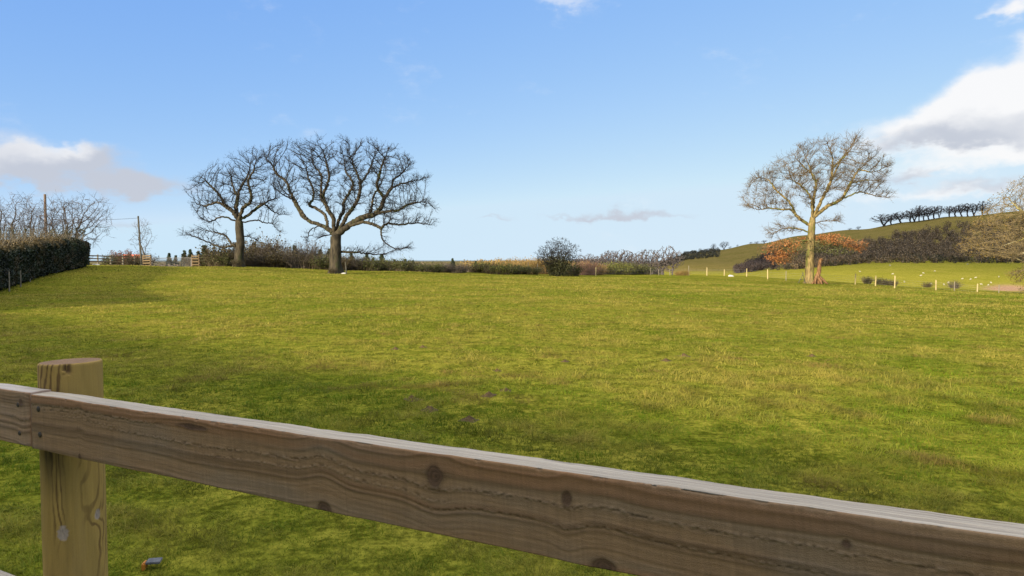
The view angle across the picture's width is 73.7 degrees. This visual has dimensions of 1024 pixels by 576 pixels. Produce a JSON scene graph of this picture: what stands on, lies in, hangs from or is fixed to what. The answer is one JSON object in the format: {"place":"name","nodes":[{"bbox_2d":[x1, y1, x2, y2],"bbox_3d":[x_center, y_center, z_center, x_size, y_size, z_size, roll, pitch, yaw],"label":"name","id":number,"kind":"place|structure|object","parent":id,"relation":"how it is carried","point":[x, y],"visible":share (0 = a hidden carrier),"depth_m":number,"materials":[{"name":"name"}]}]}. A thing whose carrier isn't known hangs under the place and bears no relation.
{"place":"outdoors","nodes":[
{"label":"outdoors","id":0,"kind":"place"},
{"bbox_2d":[0,211,1023,575],"bbox_3d":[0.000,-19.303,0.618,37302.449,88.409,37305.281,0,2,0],"label":"ground","id":1,"kind":"structure","parent":0,"point":[992,275],"depth_m":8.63,"materials":[{"name":"green plant"}]},
{"bbox_2d":[0,200,18,237],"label":"ash tree","id":2,"kind":"object","parent":1,"relation":"on","point":[6,217],"visible":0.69,"depth_m":55.17,"materials":[{"name":"brown plant"}]},
{"bbox_2d":[1,215,29,239],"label":"ash tree","id":3,"kind":"object","parent":1,"relation":"on","point":[9,226],"visible":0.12,"depth_m":59.77,"materials":[{"name":"brown plant"}]},
{"bbox_2d":[0,193,43,237],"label":"ash tree","id":4,"kind":"object","parent":1,"relation":"on","point":[16,219],"visible":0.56,"depth_m":53.71,"materials":[{"name":"brown plant"}]},
{"bbox_2d":[4,205,44,235],"bbox_3d":[-42.638,-4.545,59.835,3.734,5.574,3.178,-1,3,-19],"label":"ash tree","id":5,"kind":"object","parent":1,"relation":"on","point":[23,222],"visible":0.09,"depth_m":59.66,"materials":[{"name":"brown plant"}]},
{"bbox_2d":[13,198,59,235],"bbox_3d":[-38.977,-4.515,55.943,3.227,5.774,3.475,0,2,0],"label":"ash tree","id":6,"kind":"object","parent":1,"relation":"on","point":[35,214],"visible":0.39,"depth_m":55.57,"materials":[{"name":"brown plant"}]},
{"bbox_2d":[43,194,46,236],"bbox_3d":[-42.233,-5.098,61.840,0.250,6.782,0.240,1,3,22],"label":"telegraph pole","id":7,"kind":"object","parent":1,"relation":"on","point":[45,206],"visible":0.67,"depth_m":61.67,"materials":[{"name":"wood"}]},
{"bbox_2d":[0,226,92,289],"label":"clipped hedge","id":8,"kind":"object","parent":1,"relation":"on","point":[40,255],"visible":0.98,"depth_m":39.56,"materials":[{"name":"green plant"}]},
{"bbox_2d":[28,199,75,235],"bbox_3d":[-38.803,-4.728,57.845,3.694,6.033,3.172,0,2,0],"label":"ash tree","id":9,"kind":"object","parent":1,"relation":"on","point":[51,218],"visible":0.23,"depth_m":57.73,"materials":[{"name":"brown plant"}]},
{"bbox_2d":[36,190,86,236],"bbox_3d":[-35.532,-4.669,53.911,3.394,6.155,3.456,2,3,45],"label":"ash tree","id":10,"kind":"object","parent":1,"relation":"on","point":[59,225],"visible":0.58,"depth_m":53.71,"materials":[{"name":"brown plant"}]},
{"bbox_2d":[44,191,113,246],"bbox_3d":[-35.905,-4.924,56.733,5.399,6.493,5.228,-1,3,-30],"label":"ash tree","id":11,"kind":"object","parent":1,"relation":"on","point":[87,225],"visible":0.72,"depth_m":56.73,"materials":[{"name":"brown plant"}]},
{"bbox_2d":[101,254,121,263],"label":"bush","id":12,"kind":"object","parent":1,"relation":"on","point":[109,260],"visible":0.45,"depth_m":89.53,"materials":[{"name":"brown plant"}]},
{"bbox_2d":[90,254,135,264],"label":"rail fence","id":13,"kind":"object","parent":1,"relation":"on","point":[110,259],"visible":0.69,"depth_m":78.98,"materials":[{"name":"brown wood"}]},
{"bbox_2d":[107,249,136,263],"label":"bush","id":14,"kind":"object","parent":1,"relation":"on","point":[120,253],"visible":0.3,"depth_m":91.31,"materials":[{"name":"brown plant"}]},
{"bbox_2d":[121,254,141,265],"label":"bush","id":15,"kind":"object","parent":1,"relation":"on","point":[136,262],"visible":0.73,"depth_m":81.56,"materials":[{"name":"brown plant"}]},
{"bbox_2d":[137,216,141,264],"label":"telegraph pole","id":16,"kind":"object","parent":1,"relation":"on","point":[139,239],"visible":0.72,"depth_m":85.74,"materials":[{"name":"brown wood"}]},
{"bbox_2d":[126,251,153,264],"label":"bush","id":17,"kind":"object","parent":1,"relation":"on","point":[138,255],"visible":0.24,"depth_m":87.55,"materials":[{"name":"brown plant"}]},
{"bbox_2d":[130,219,153,261],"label":"young tree","id":18,"kind":"object","parent":1,"relation":"on","point":[142,248],"visible":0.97,"depth_m":83.79,"materials":[{"name":"brown plant"}]},
{"bbox_2d":[142,255,151,265],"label":"rail fence","id":19,"kind":"object","parent":1,"relation":"on","point":[143,260],"visible":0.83,"depth_m":79.39,"materials":[{"name":"brown wood"}]},
{"bbox_2d":[141,557,162,570],"bbox_3d":[-1.694,1.298,3.211,0.082,0.040,0.061,-1,2,-14],"label":"ground marker","id":20,"kind":"object","parent":1,"relation":"on","point":[146,563],"visible":1,"depth_m":3.19,"materials":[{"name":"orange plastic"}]},
{"bbox_2d":[165,253,172,264],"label":"spruce tree","id":21,"kind":"object","parent":1,"relation":"on","point":[169,260],"visible":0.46,"depth_m":169.62,"materials":[{"name":"plant"}]},
{"bbox_2d":[180,250,186,265],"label":"spruce tree","id":22,"kind":"object","parent":1,"relation":"on","point":[182,256],"visible":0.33,"depth_m":159.40,"materials":[{"name":"plant"}]},
{"bbox_2d":[181,254,204,265],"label":"scrub bush","id":23,"kind":"object","parent":1,"relation":"on","point":[188,262],"visible":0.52,"depth_m":85.38,"materials":[{"name":"green plant"}]},
{"bbox_2d":[191,255,207,265],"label":"rail fence","id":24,"kind":"object","parent":1,"relation":"on","point":[198,258],"visible":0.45,"depth_m":80.38,"materials":[{"name":"brown wood"}]},
{"bbox_2d":[152,258,191,266],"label":"field gate","id":25,"kind":"structure","parent":24,"relation":"attached to","point":[156,263],"depth_m":79.48,"materials":[{"name":"metal"}]},
{"bbox_2d":[201,251,232,265],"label":"bush","id":26,"kind":"object","parent":1,"relation":"on","point":[207,260],"visible":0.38,"depth_m":78.47,"materials":[{"name":"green plant"}]},
{"bbox_2d":[206,252,233,266],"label":"bush","id":27,"kind":"object","parent":1,"relation":"on","point":[225,262],"visible":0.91,"depth_m":77.56,"materials":[{"name":"brown plant"}]},
{"bbox_2d":[195,236,254,265],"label":"bush","id":28,"kind":"object","parent":1,"relation":"on","point":[208,250],"visible":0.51,"depth_m":78.49,"materials":[{"name":"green plant"}]},
{"bbox_2d":[178,144,292,266],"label":"oak tree","id":29,"kind":"object","parent":1,"relation":"on","point":[239,245],"visible":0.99,"depth_m":75.41,"materials":[{"name":"brown plant"}]},
{"bbox_2d":[230,258,245,266],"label":"bush","id":30,"kind":"object","parent":1,"relation":"on","point":[233,263],"visible":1,"depth_m":75.31,"materials":[{"name":"brown plant"}]},
{"bbox_2d":[234,242,276,255],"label":"bush","id":31,"kind":"object","parent":1,"relation":"on","point":[259,249],"visible":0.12,"depth_m":86.69,"materials":[{"name":"brown plant"}]},
{"bbox_2d":[244,250,271,266],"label":"scrub bush","id":32,"kind":"object","parent":1,"relation":"on","point":[255,263],"visible":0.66,"depth_m":82.47,"materials":[{"name":"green plant"}]},
{"bbox_2d":[228,227,291,254],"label":"bush","id":33,"kind":"object","parent":1,"relation":"on","point":[252,244],"visible":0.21,"depth_m":88.75,"materials":[{"name":"brown plant"}]},
{"bbox_2d":[249,252,288,267],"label":"scrub bush","id":34,"kind":"object","parent":1,"relation":"on","point":[267,264],"visible":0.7,"depth_m":82.07,"materials":[{"name":"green plant"}]},
{"bbox_2d":[248,237,292,254],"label":"bush","id":35,"kind":"object","parent":1,"relation":"on","point":[283,251],"visible":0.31,"depth_m":87.25,"materials":[{"name":"brown plant"}]},
{"bbox_2d":[265,248,299,267],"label":"scrub bush","id":36,"kind":"object","parent":1,"relation":"on","point":[281,260],"visible":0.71,"depth_m":82.23,"materials":[{"name":"green plant"}]},
{"bbox_2d":[281,249,321,268],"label":"scrub bush","id":37,"kind":"object","parent":1,"relation":"on","point":[296,262],"visible":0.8,"depth_m":81.36,"materials":[{"name":"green plant"}]},
{"bbox_2d":[278,236,328,267],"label":"bush","id":38,"kind":"object","parent":1,"relation":"on","point":[315,251],"visible":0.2,"depth_m":91.77,"materials":[{"name":"brown plant"}]},
{"bbox_2d":[283,241,325,264],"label":"bush","id":39,"kind":"object","parent":1,"relation":"on","point":[295,249],"visible":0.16,"depth_m":91.28,"materials":[{"name":"brown plant"}]},
{"bbox_2d":[293,247,328,268],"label":"scrub bush","id":40,"kind":"object","parent":1,"relation":"on","point":[309,262],"visible":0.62,"depth_m":81.44,"materials":[{"name":"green plant"}]},
{"bbox_2d":[158,262,467,271],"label":"scrub","id":41,"kind":"object","parent":1,"relation":"on","point":[358,268],"visible":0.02,"depth_m":210.23,"materials":[{"name":"plant"}]},
{"bbox_2d":[310,254,328,269],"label":"scrub bush","id":42,"kind":"object","parent":1,"relation":"on","point":[322,265],"visible":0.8,"depth_m":81.32,"materials":[{"name":"green plant"}]},
{"bbox_2d":[328,253,357,269],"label":"scrub bush","id":43,"kind":"object","parent":1,"relation":"on","point":[347,262],"visible":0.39,"depth_m":82.92,"materials":[{"name":"green plant"}]},
{"bbox_2d":[257,131,439,273],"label":"oak tree","id":44,"kind":"object","parent":1,"relation":"on","point":[336,231],"visible":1,"depth_m":70.27,"materials":[{"name":"brown plant"}]},
{"bbox_2d":[342,254,378,270],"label":"scrub bush","id":45,"kind":"object","parent":1,"relation":"on","point":[356,268],"visible":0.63,"depth_m":83.97,"materials":[{"name":"green plant"}]},
{"bbox_2d":[352,256,387,270],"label":"scrub bush","id":46,"kind":"object","parent":1,"relation":"on","point":[375,267],"visible":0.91,"depth_m":84.15,"materials":[{"name":"green plant"}]},
{"bbox_2d":[380,257,398,270],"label":"scrub bush","id":47,"kind":"object","parent":1,"relation":"on","point":[388,268],"visible":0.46,"depth_m":88.29,"materials":[{"name":"green plant"}]},
{"bbox_2d":[386,254,415,270],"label":"scrub bush","id":48,"kind":"object","parent":1,"relation":"on","point":[398,266],"visible":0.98,"depth_m":85.33,"materials":[{"name":"green plant"}]},
{"bbox_2d":[411,262,428,271],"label":"scrub bush","id":49,"kind":"object","parent":1,"relation":"on","point":[419,268],"visible":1,"depth_m":86.17,"materials":[{"name":"green plant"}]},
{"bbox_2d":[421,406,437,412],"bbox_3d":[-0.789,1.177,6.528,0.170,0.100,0.165,2,3,38],"label":"molehill","id":50,"kind":"object","parent":1,"relation":"on","point":[432,409],"visible":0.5,"depth_m":6.50,"materials":[{"name":"soil"}]},
{"bbox_2d":[420,262,445,271],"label":"scrub bush","id":51,"kind":"object","parent":1,"relation":"on","point":[434,267],"visible":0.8,"depth_m":88.62,"materials":[{"name":"green plant"}]},
{"bbox_2d":[441,263,455,272],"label":"scrub bush","id":52,"kind":"object","parent":1,"relation":"on","point":[447,269],"visible":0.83,"depth_m":90.46,"materials":[{"name":"green plant"}]},
{"bbox_2d":[448,263,467,272],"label":"scrub bush","id":53,"kind":"object","parent":1,"relation":"on","point":[458,270],"visible":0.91,"depth_m":90.53,"materials":[{"name":"brown plant"}]},
{"bbox_2d":[458,416,478,422],"bbox_3d":[-0.385,1.197,6.138,0.167,0.102,0.150,1,3,24],"label":"molehill","id":54,"kind":"object","parent":1,"relation":"on","point":[469,418],"visible":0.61,"depth_m":6.11,"materials":[{"name":"soil"}]},
{"bbox_2d":[464,264,481,272],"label":"scrub bush","id":55,"kind":"object","parent":1,"relation":"on","point":[473,269],"visible":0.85,"depth_m":94.75,"materials":[{"name":"brown plant"}]},
{"bbox_2d":[469,261,494,272],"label":"scrub bush","id":56,"kind":"object","parent":1,"relation":"on","point":[480,268],"visible":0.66,"depth_m":95.07,"materials":[{"name":"green plant"}]},
{"bbox_2d":[481,264,500,273],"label":"scrub bush","id":57,"kind":"object","parent":1,"relation":"on","point":[488,272],"visible":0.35,"depth_m":92.99,"materials":[{"name":"brown plant"}]},
{"bbox_2d":[485,257,517,266],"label":"bush","id":58,"kind":"object","parent":1,"relation":"on","point":[500,261],"visible":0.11,"depth_m":120.93,"materials":[{"name":"brown plant"}]},
{"bbox_2d":[484,261,519,274],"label":"scrub bush","id":59,"kind":"object","parent":1,"relation":"on","point":[504,269],"visible":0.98,"depth_m":90.59,"materials":[{"name":"green plant"}]},
{"bbox_2d":[0,358,1023,575],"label":"post and rail fence","id":60,"kind":"object","parent":1,"relation":"on","point":[72,424],"visible":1,"depth_m":0.81,"materials":[{"name":"brown wood"}]},
{"bbox_2d":[501,257,528,266],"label":"bush","id":61,"kind":"object","parent":1,"relation":"on","point":[514,261],"visible":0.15,"depth_m":115.76,"materials":[{"name":"brown plant"}]},
{"bbox_2d":[507,264,523,273],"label":"scrub bush","id":62,"kind":"object","parent":1,"relation":"on","point":[515,272],"visible":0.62,"depth_m":92.74,"materials":[{"name":"green plant"}]},
{"bbox_2d":[510,264,532,273],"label":"scrub bush","id":63,"kind":"object","parent":1,"relation":"on","point":[525,268],"visible":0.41,"depth_m":94.53,"materials":[{"name":"green plant"}]},
{"bbox_2d":[456,259,591,272],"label":"scrub","id":64,"kind":"object","parent":1,"relation":"on","point":[470,262],"visible":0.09,"depth_m":243.56,"materials":[{"name":"brown plant"}]},
{"bbox_2d":[522,265,543,274],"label":"scrub bush","id":65,"kind":"object","parent":1,"relation":"on","point":[534,272],"visible":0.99,"depth_m":93.28,"materials":[{"name":"green plant"}]},
{"bbox_2d":[522,255,548,273],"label":"bush","id":66,"kind":"object","parent":1,"relation":"on","point":[536,261],"visible":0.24,"depth_m":105.66,"materials":[{"name":"brown plant"}]},
{"bbox_2d":[529,259,564,273],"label":"bush","id":67,"kind":"object","parent":1,"relation":"on","point":[544,270],"visible":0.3,"depth_m":102.96,"materials":[{"name":"brown plant"}]},
{"bbox_2d":[536,236,580,275],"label":"hawthorn bush","id":68,"kind":"object","parent":1,"relation":"on","point":[556,265],"visible":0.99,"depth_m":87.25,"materials":[{"name":"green plant"}]},
{"bbox_2d":[565,262,586,275],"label":"bush","id":69,"kind":"object","parent":1,"relation":"on","point":[573,270],"visible":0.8,"depth_m":91.73,"materials":[{"name":"green plant"}]},
{"bbox_2d":[567,259,594,274],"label":"bush","id":70,"kind":"object","parent":1,"relation":"on","point":[586,271],"visible":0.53,"depth_m":99.45,"materials":[{"name":"brown plant"}]},
{"bbox_2d":[578,259,603,274],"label":"bush","id":71,"kind":"object","parent":1,"relation":"on","point":[592,273],"visible":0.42,"depth_m":101.67,"materials":[{"name":"brown plant"}]},
{"bbox_2d":[589,263,611,274],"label":"bush","id":72,"kind":"object","parent":1,"relation":"on","point":[598,272],"visible":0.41,"depth_m":103.31,"materials":[{"name":"green plant"}]},
{"bbox_2d":[595,252,613,264],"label":"tree","id":73,"kind":"object","parent":1,"relation":"on","point":[602,257],"visible":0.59,"depth_m":279.02,"materials":[{"name":"brown plant"}]},
{"bbox_2d":[603,263,619,274],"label":"bush","id":74,"kind":"object","parent":1,"relation":"on","point":[610,268],"visible":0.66,"depth_m":107.43,"materials":[{"name":"green plant"}]},
{"bbox_2d":[601,249,631,265],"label":"tree","id":75,"kind":"object","parent":1,"relation":"on","point":[620,257],"visible":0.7,"depth_m":269.15,"materials":[{"name":"brown plant"}]},
{"bbox_2d":[572,258,660,274],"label":"scrub","id":76,"kind":"object","parent":1,"relation":"on","point":[655,272],"visible":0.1,"depth_m":287.01,"materials":[{"name":"plant"}]},
{"bbox_2d":[601,260,631,274],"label":"bush","id":77,"kind":"object","parent":1,"relation":"on","point":[617,264],"visible":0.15,"depth_m":111.46,"materials":[{"name":"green plant"}]},
{"bbox_2d":[614,262,637,274],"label":"bush","id":78,"kind":"object","parent":1,"relation":"on","point":[622,267],"visible":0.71,"depth_m":109.29,"materials":[{"name":"green plant"}]},
{"bbox_2d":[627,262,642,274],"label":"bush","id":79,"kind":"object","parent":1,"relation":"on","point":[633,265],"visible":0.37,"depth_m":111.77,"materials":[{"name":"green plant"}]},
{"bbox_2d":[628,251,649,266],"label":"tree","id":80,"kind":"object","parent":1,"relation":"on","point":[636,258],"visible":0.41,"depth_m":260.96,"materials":[{"name":"brown plant"}]},
{"bbox_2d":[636,265,656,274],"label":"bush","id":81,"kind":"object","parent":1,"relation":"on","point":[647,272],"visible":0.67,"depth_m":113.75,"materials":[{"name":"green plant"}]},
{"bbox_2d":[636,249,657,272],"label":"tree","id":82,"kind":"object","parent":1,"relation":"on","point":[645,257],"visible":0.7,"depth_m":256.95,"materials":[{"name":"brown plant"}]},
{"bbox_2d":[643,254,664,273],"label":"tree","id":83,"kind":"object","parent":1,"relation":"on","point":[653,267],"visible":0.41,"depth_m":259.40,"materials":[{"name":"brown plant"}]},
{"bbox_2d":[648,246,677,274],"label":"tree","id":84,"kind":"object","parent":1,"relation":"on","point":[659,265],"visible":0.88,"depth_m":249.62,"materials":[{"name":"brown plant"}]},
{"bbox_2d":[660,250,683,274],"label":"tree","id":85,"kind":"object","parent":1,"relation":"on","point":[673,266],"visible":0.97,"depth_m":247.67,"materials":[{"name":"brown plant"}]},
{"bbox_2d":[661,247,720,265],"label":"scrub","id":86,"kind":"object","parent":1,"relation":"on","point":[688,255],"visible":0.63,"depth_m":605.37,"materials":[{"name":"plant"}]},
{"bbox_2d":[733,249,789,272],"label":"woodland","id":87,"kind":"object","parent":1,"relation":"on","point":[759,262],"visible":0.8,"depth_m":436.85,"materials":[{"name":"brown plant"}]},
{"bbox_2d":[528,262,1023,292],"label":"wire fence","id":88,"kind":"object","parent":1,"relation":"on","point":[658,273],"visible":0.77,"depth_m":91.93,"materials":[{"name":"grey metal"}]},
{"bbox_2d":[738,129,896,283],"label":"beech tree","id":89,"kind":"object","parent":1,"relation":"on","point":[810,242],"visible":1,"depth_m":75.39,"materials":[{"name":"brown plant"}]},
{"bbox_2d":[811,258,827,283],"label":"dead stump","id":90,"kind":"object","parent":1,"relation":"on","point":[818,279],"visible":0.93,"depth_m":75.23,"materials":[{"name":"brown wood"}]},
{"bbox_2d":[861,276,872,283],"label":"bush","id":91,"kind":"object","parent":1,"relation":"on","point":[867,280],"visible":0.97,"depth_m":95.83,"materials":[{"name":"brown plant"}]},
{"bbox_2d":[870,214,901,225],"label":"tree","id":92,"kind":"object","parent":1,"relation":"on","point":[880,218],"visible":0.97,"depth_m":644.28,"materials":[{"name":"black plant"}]},
{"bbox_2d":[883,213,900,224],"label":"tree","id":93,"kind":"object","parent":1,"relation":"on","point":[890,218],"visible":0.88,"depth_m":644.86,"materials":[{"name":"black plant"}]},
{"bbox_2d":[888,211,912,222],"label":"tree","id":94,"kind":"object","parent":1,"relation":"on","point":[901,215],"visible":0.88,"depth_m":644.39,"materials":[{"name":"black plant"}]},
{"bbox_2d":[782,253,1023,269],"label":"scrub","id":95,"kind":"object","parent":1,"relation":"on","point":[830,263],"visible":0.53,"depth_m":419.04,"materials":[{"name":"brown plant"}]},
{"bbox_2d":[784,216,1023,268],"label":"woodland","id":96,"kind":"object","parent":1,"relation":"on","point":[905,247],"visible":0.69,"depth_m":462.47,"materials":[{"name":"brown plant"}]},
{"bbox_2d":[904,207,924,221],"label":"tree","id":97,"kind":"object","parent":1,"relation":"on","point":[911,215],"visible":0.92,"depth_m":644.42,"materials":[{"name":"black plant"}]},
{"bbox_2d":[913,205,926,221],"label":"tree","id":98,"kind":"object","parent":1,"relation":"on","point":[919,212],"visible":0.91,"depth_m":644.99,"materials":[{"name":"black plant"}]},
{"bbox_2d":[927,205,944,218],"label":"tree","id":99,"kind":"object","parent":1,"relation":"on","point":[934,210],"visible":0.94,"depth_m":644.02,"materials":[{"name":"black plant"}]},
{"bbox_2d":[946,280,963,288],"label":"bush","id":100,"kind":"object","parent":1,"relation":"on","point":[956,285],"visible":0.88,"depth_m":95.89,"materials":[{"name":"brown plant"}]},
{"bbox_2d":[945,205,964,215],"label":"tree","id":101,"kind":"object","parent":1,"relation":"on","point":[955,212],"visible":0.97,"depth_m":644.68,"materials":[{"name":"black plant"}]},
{"bbox_2d":[952,203,970,215],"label":"tree","id":102,"kind":"object","parent":1,"relation":"on","point":[962,208],"visible":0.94,"depth_m":643.69,"materials":[{"name":"black plant"}]},
{"bbox_2d":[967,204,983,215],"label":"tree","id":103,"kind":"object","parent":1,"relation":"on","point":[975,210],"visible":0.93,"depth_m":643.28,"materials":[{"name":"black plant"}]},
{"bbox_2d":[974,201,992,213],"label":"tree","id":104,"kind":"object","parent":1,"relation":"on","point":[982,205],"visible":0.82,"depth_m":644.70,"materials":[{"name":"black plant"}]},
{"bbox_2d":[955,175,1023,293],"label":"oak tree","id":105,"kind":"object","parent":1,"relation":"on","point":[1017,243],"visible":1,"depth_m":79.47,"materials":[{"name":"brown plant"}]},
{"bbox_2d":[0,0,1023,259],"label":"sky","id":106,"kind":"structure","parent":0,"point":[600,126],"materials":[{"name":"blue"}]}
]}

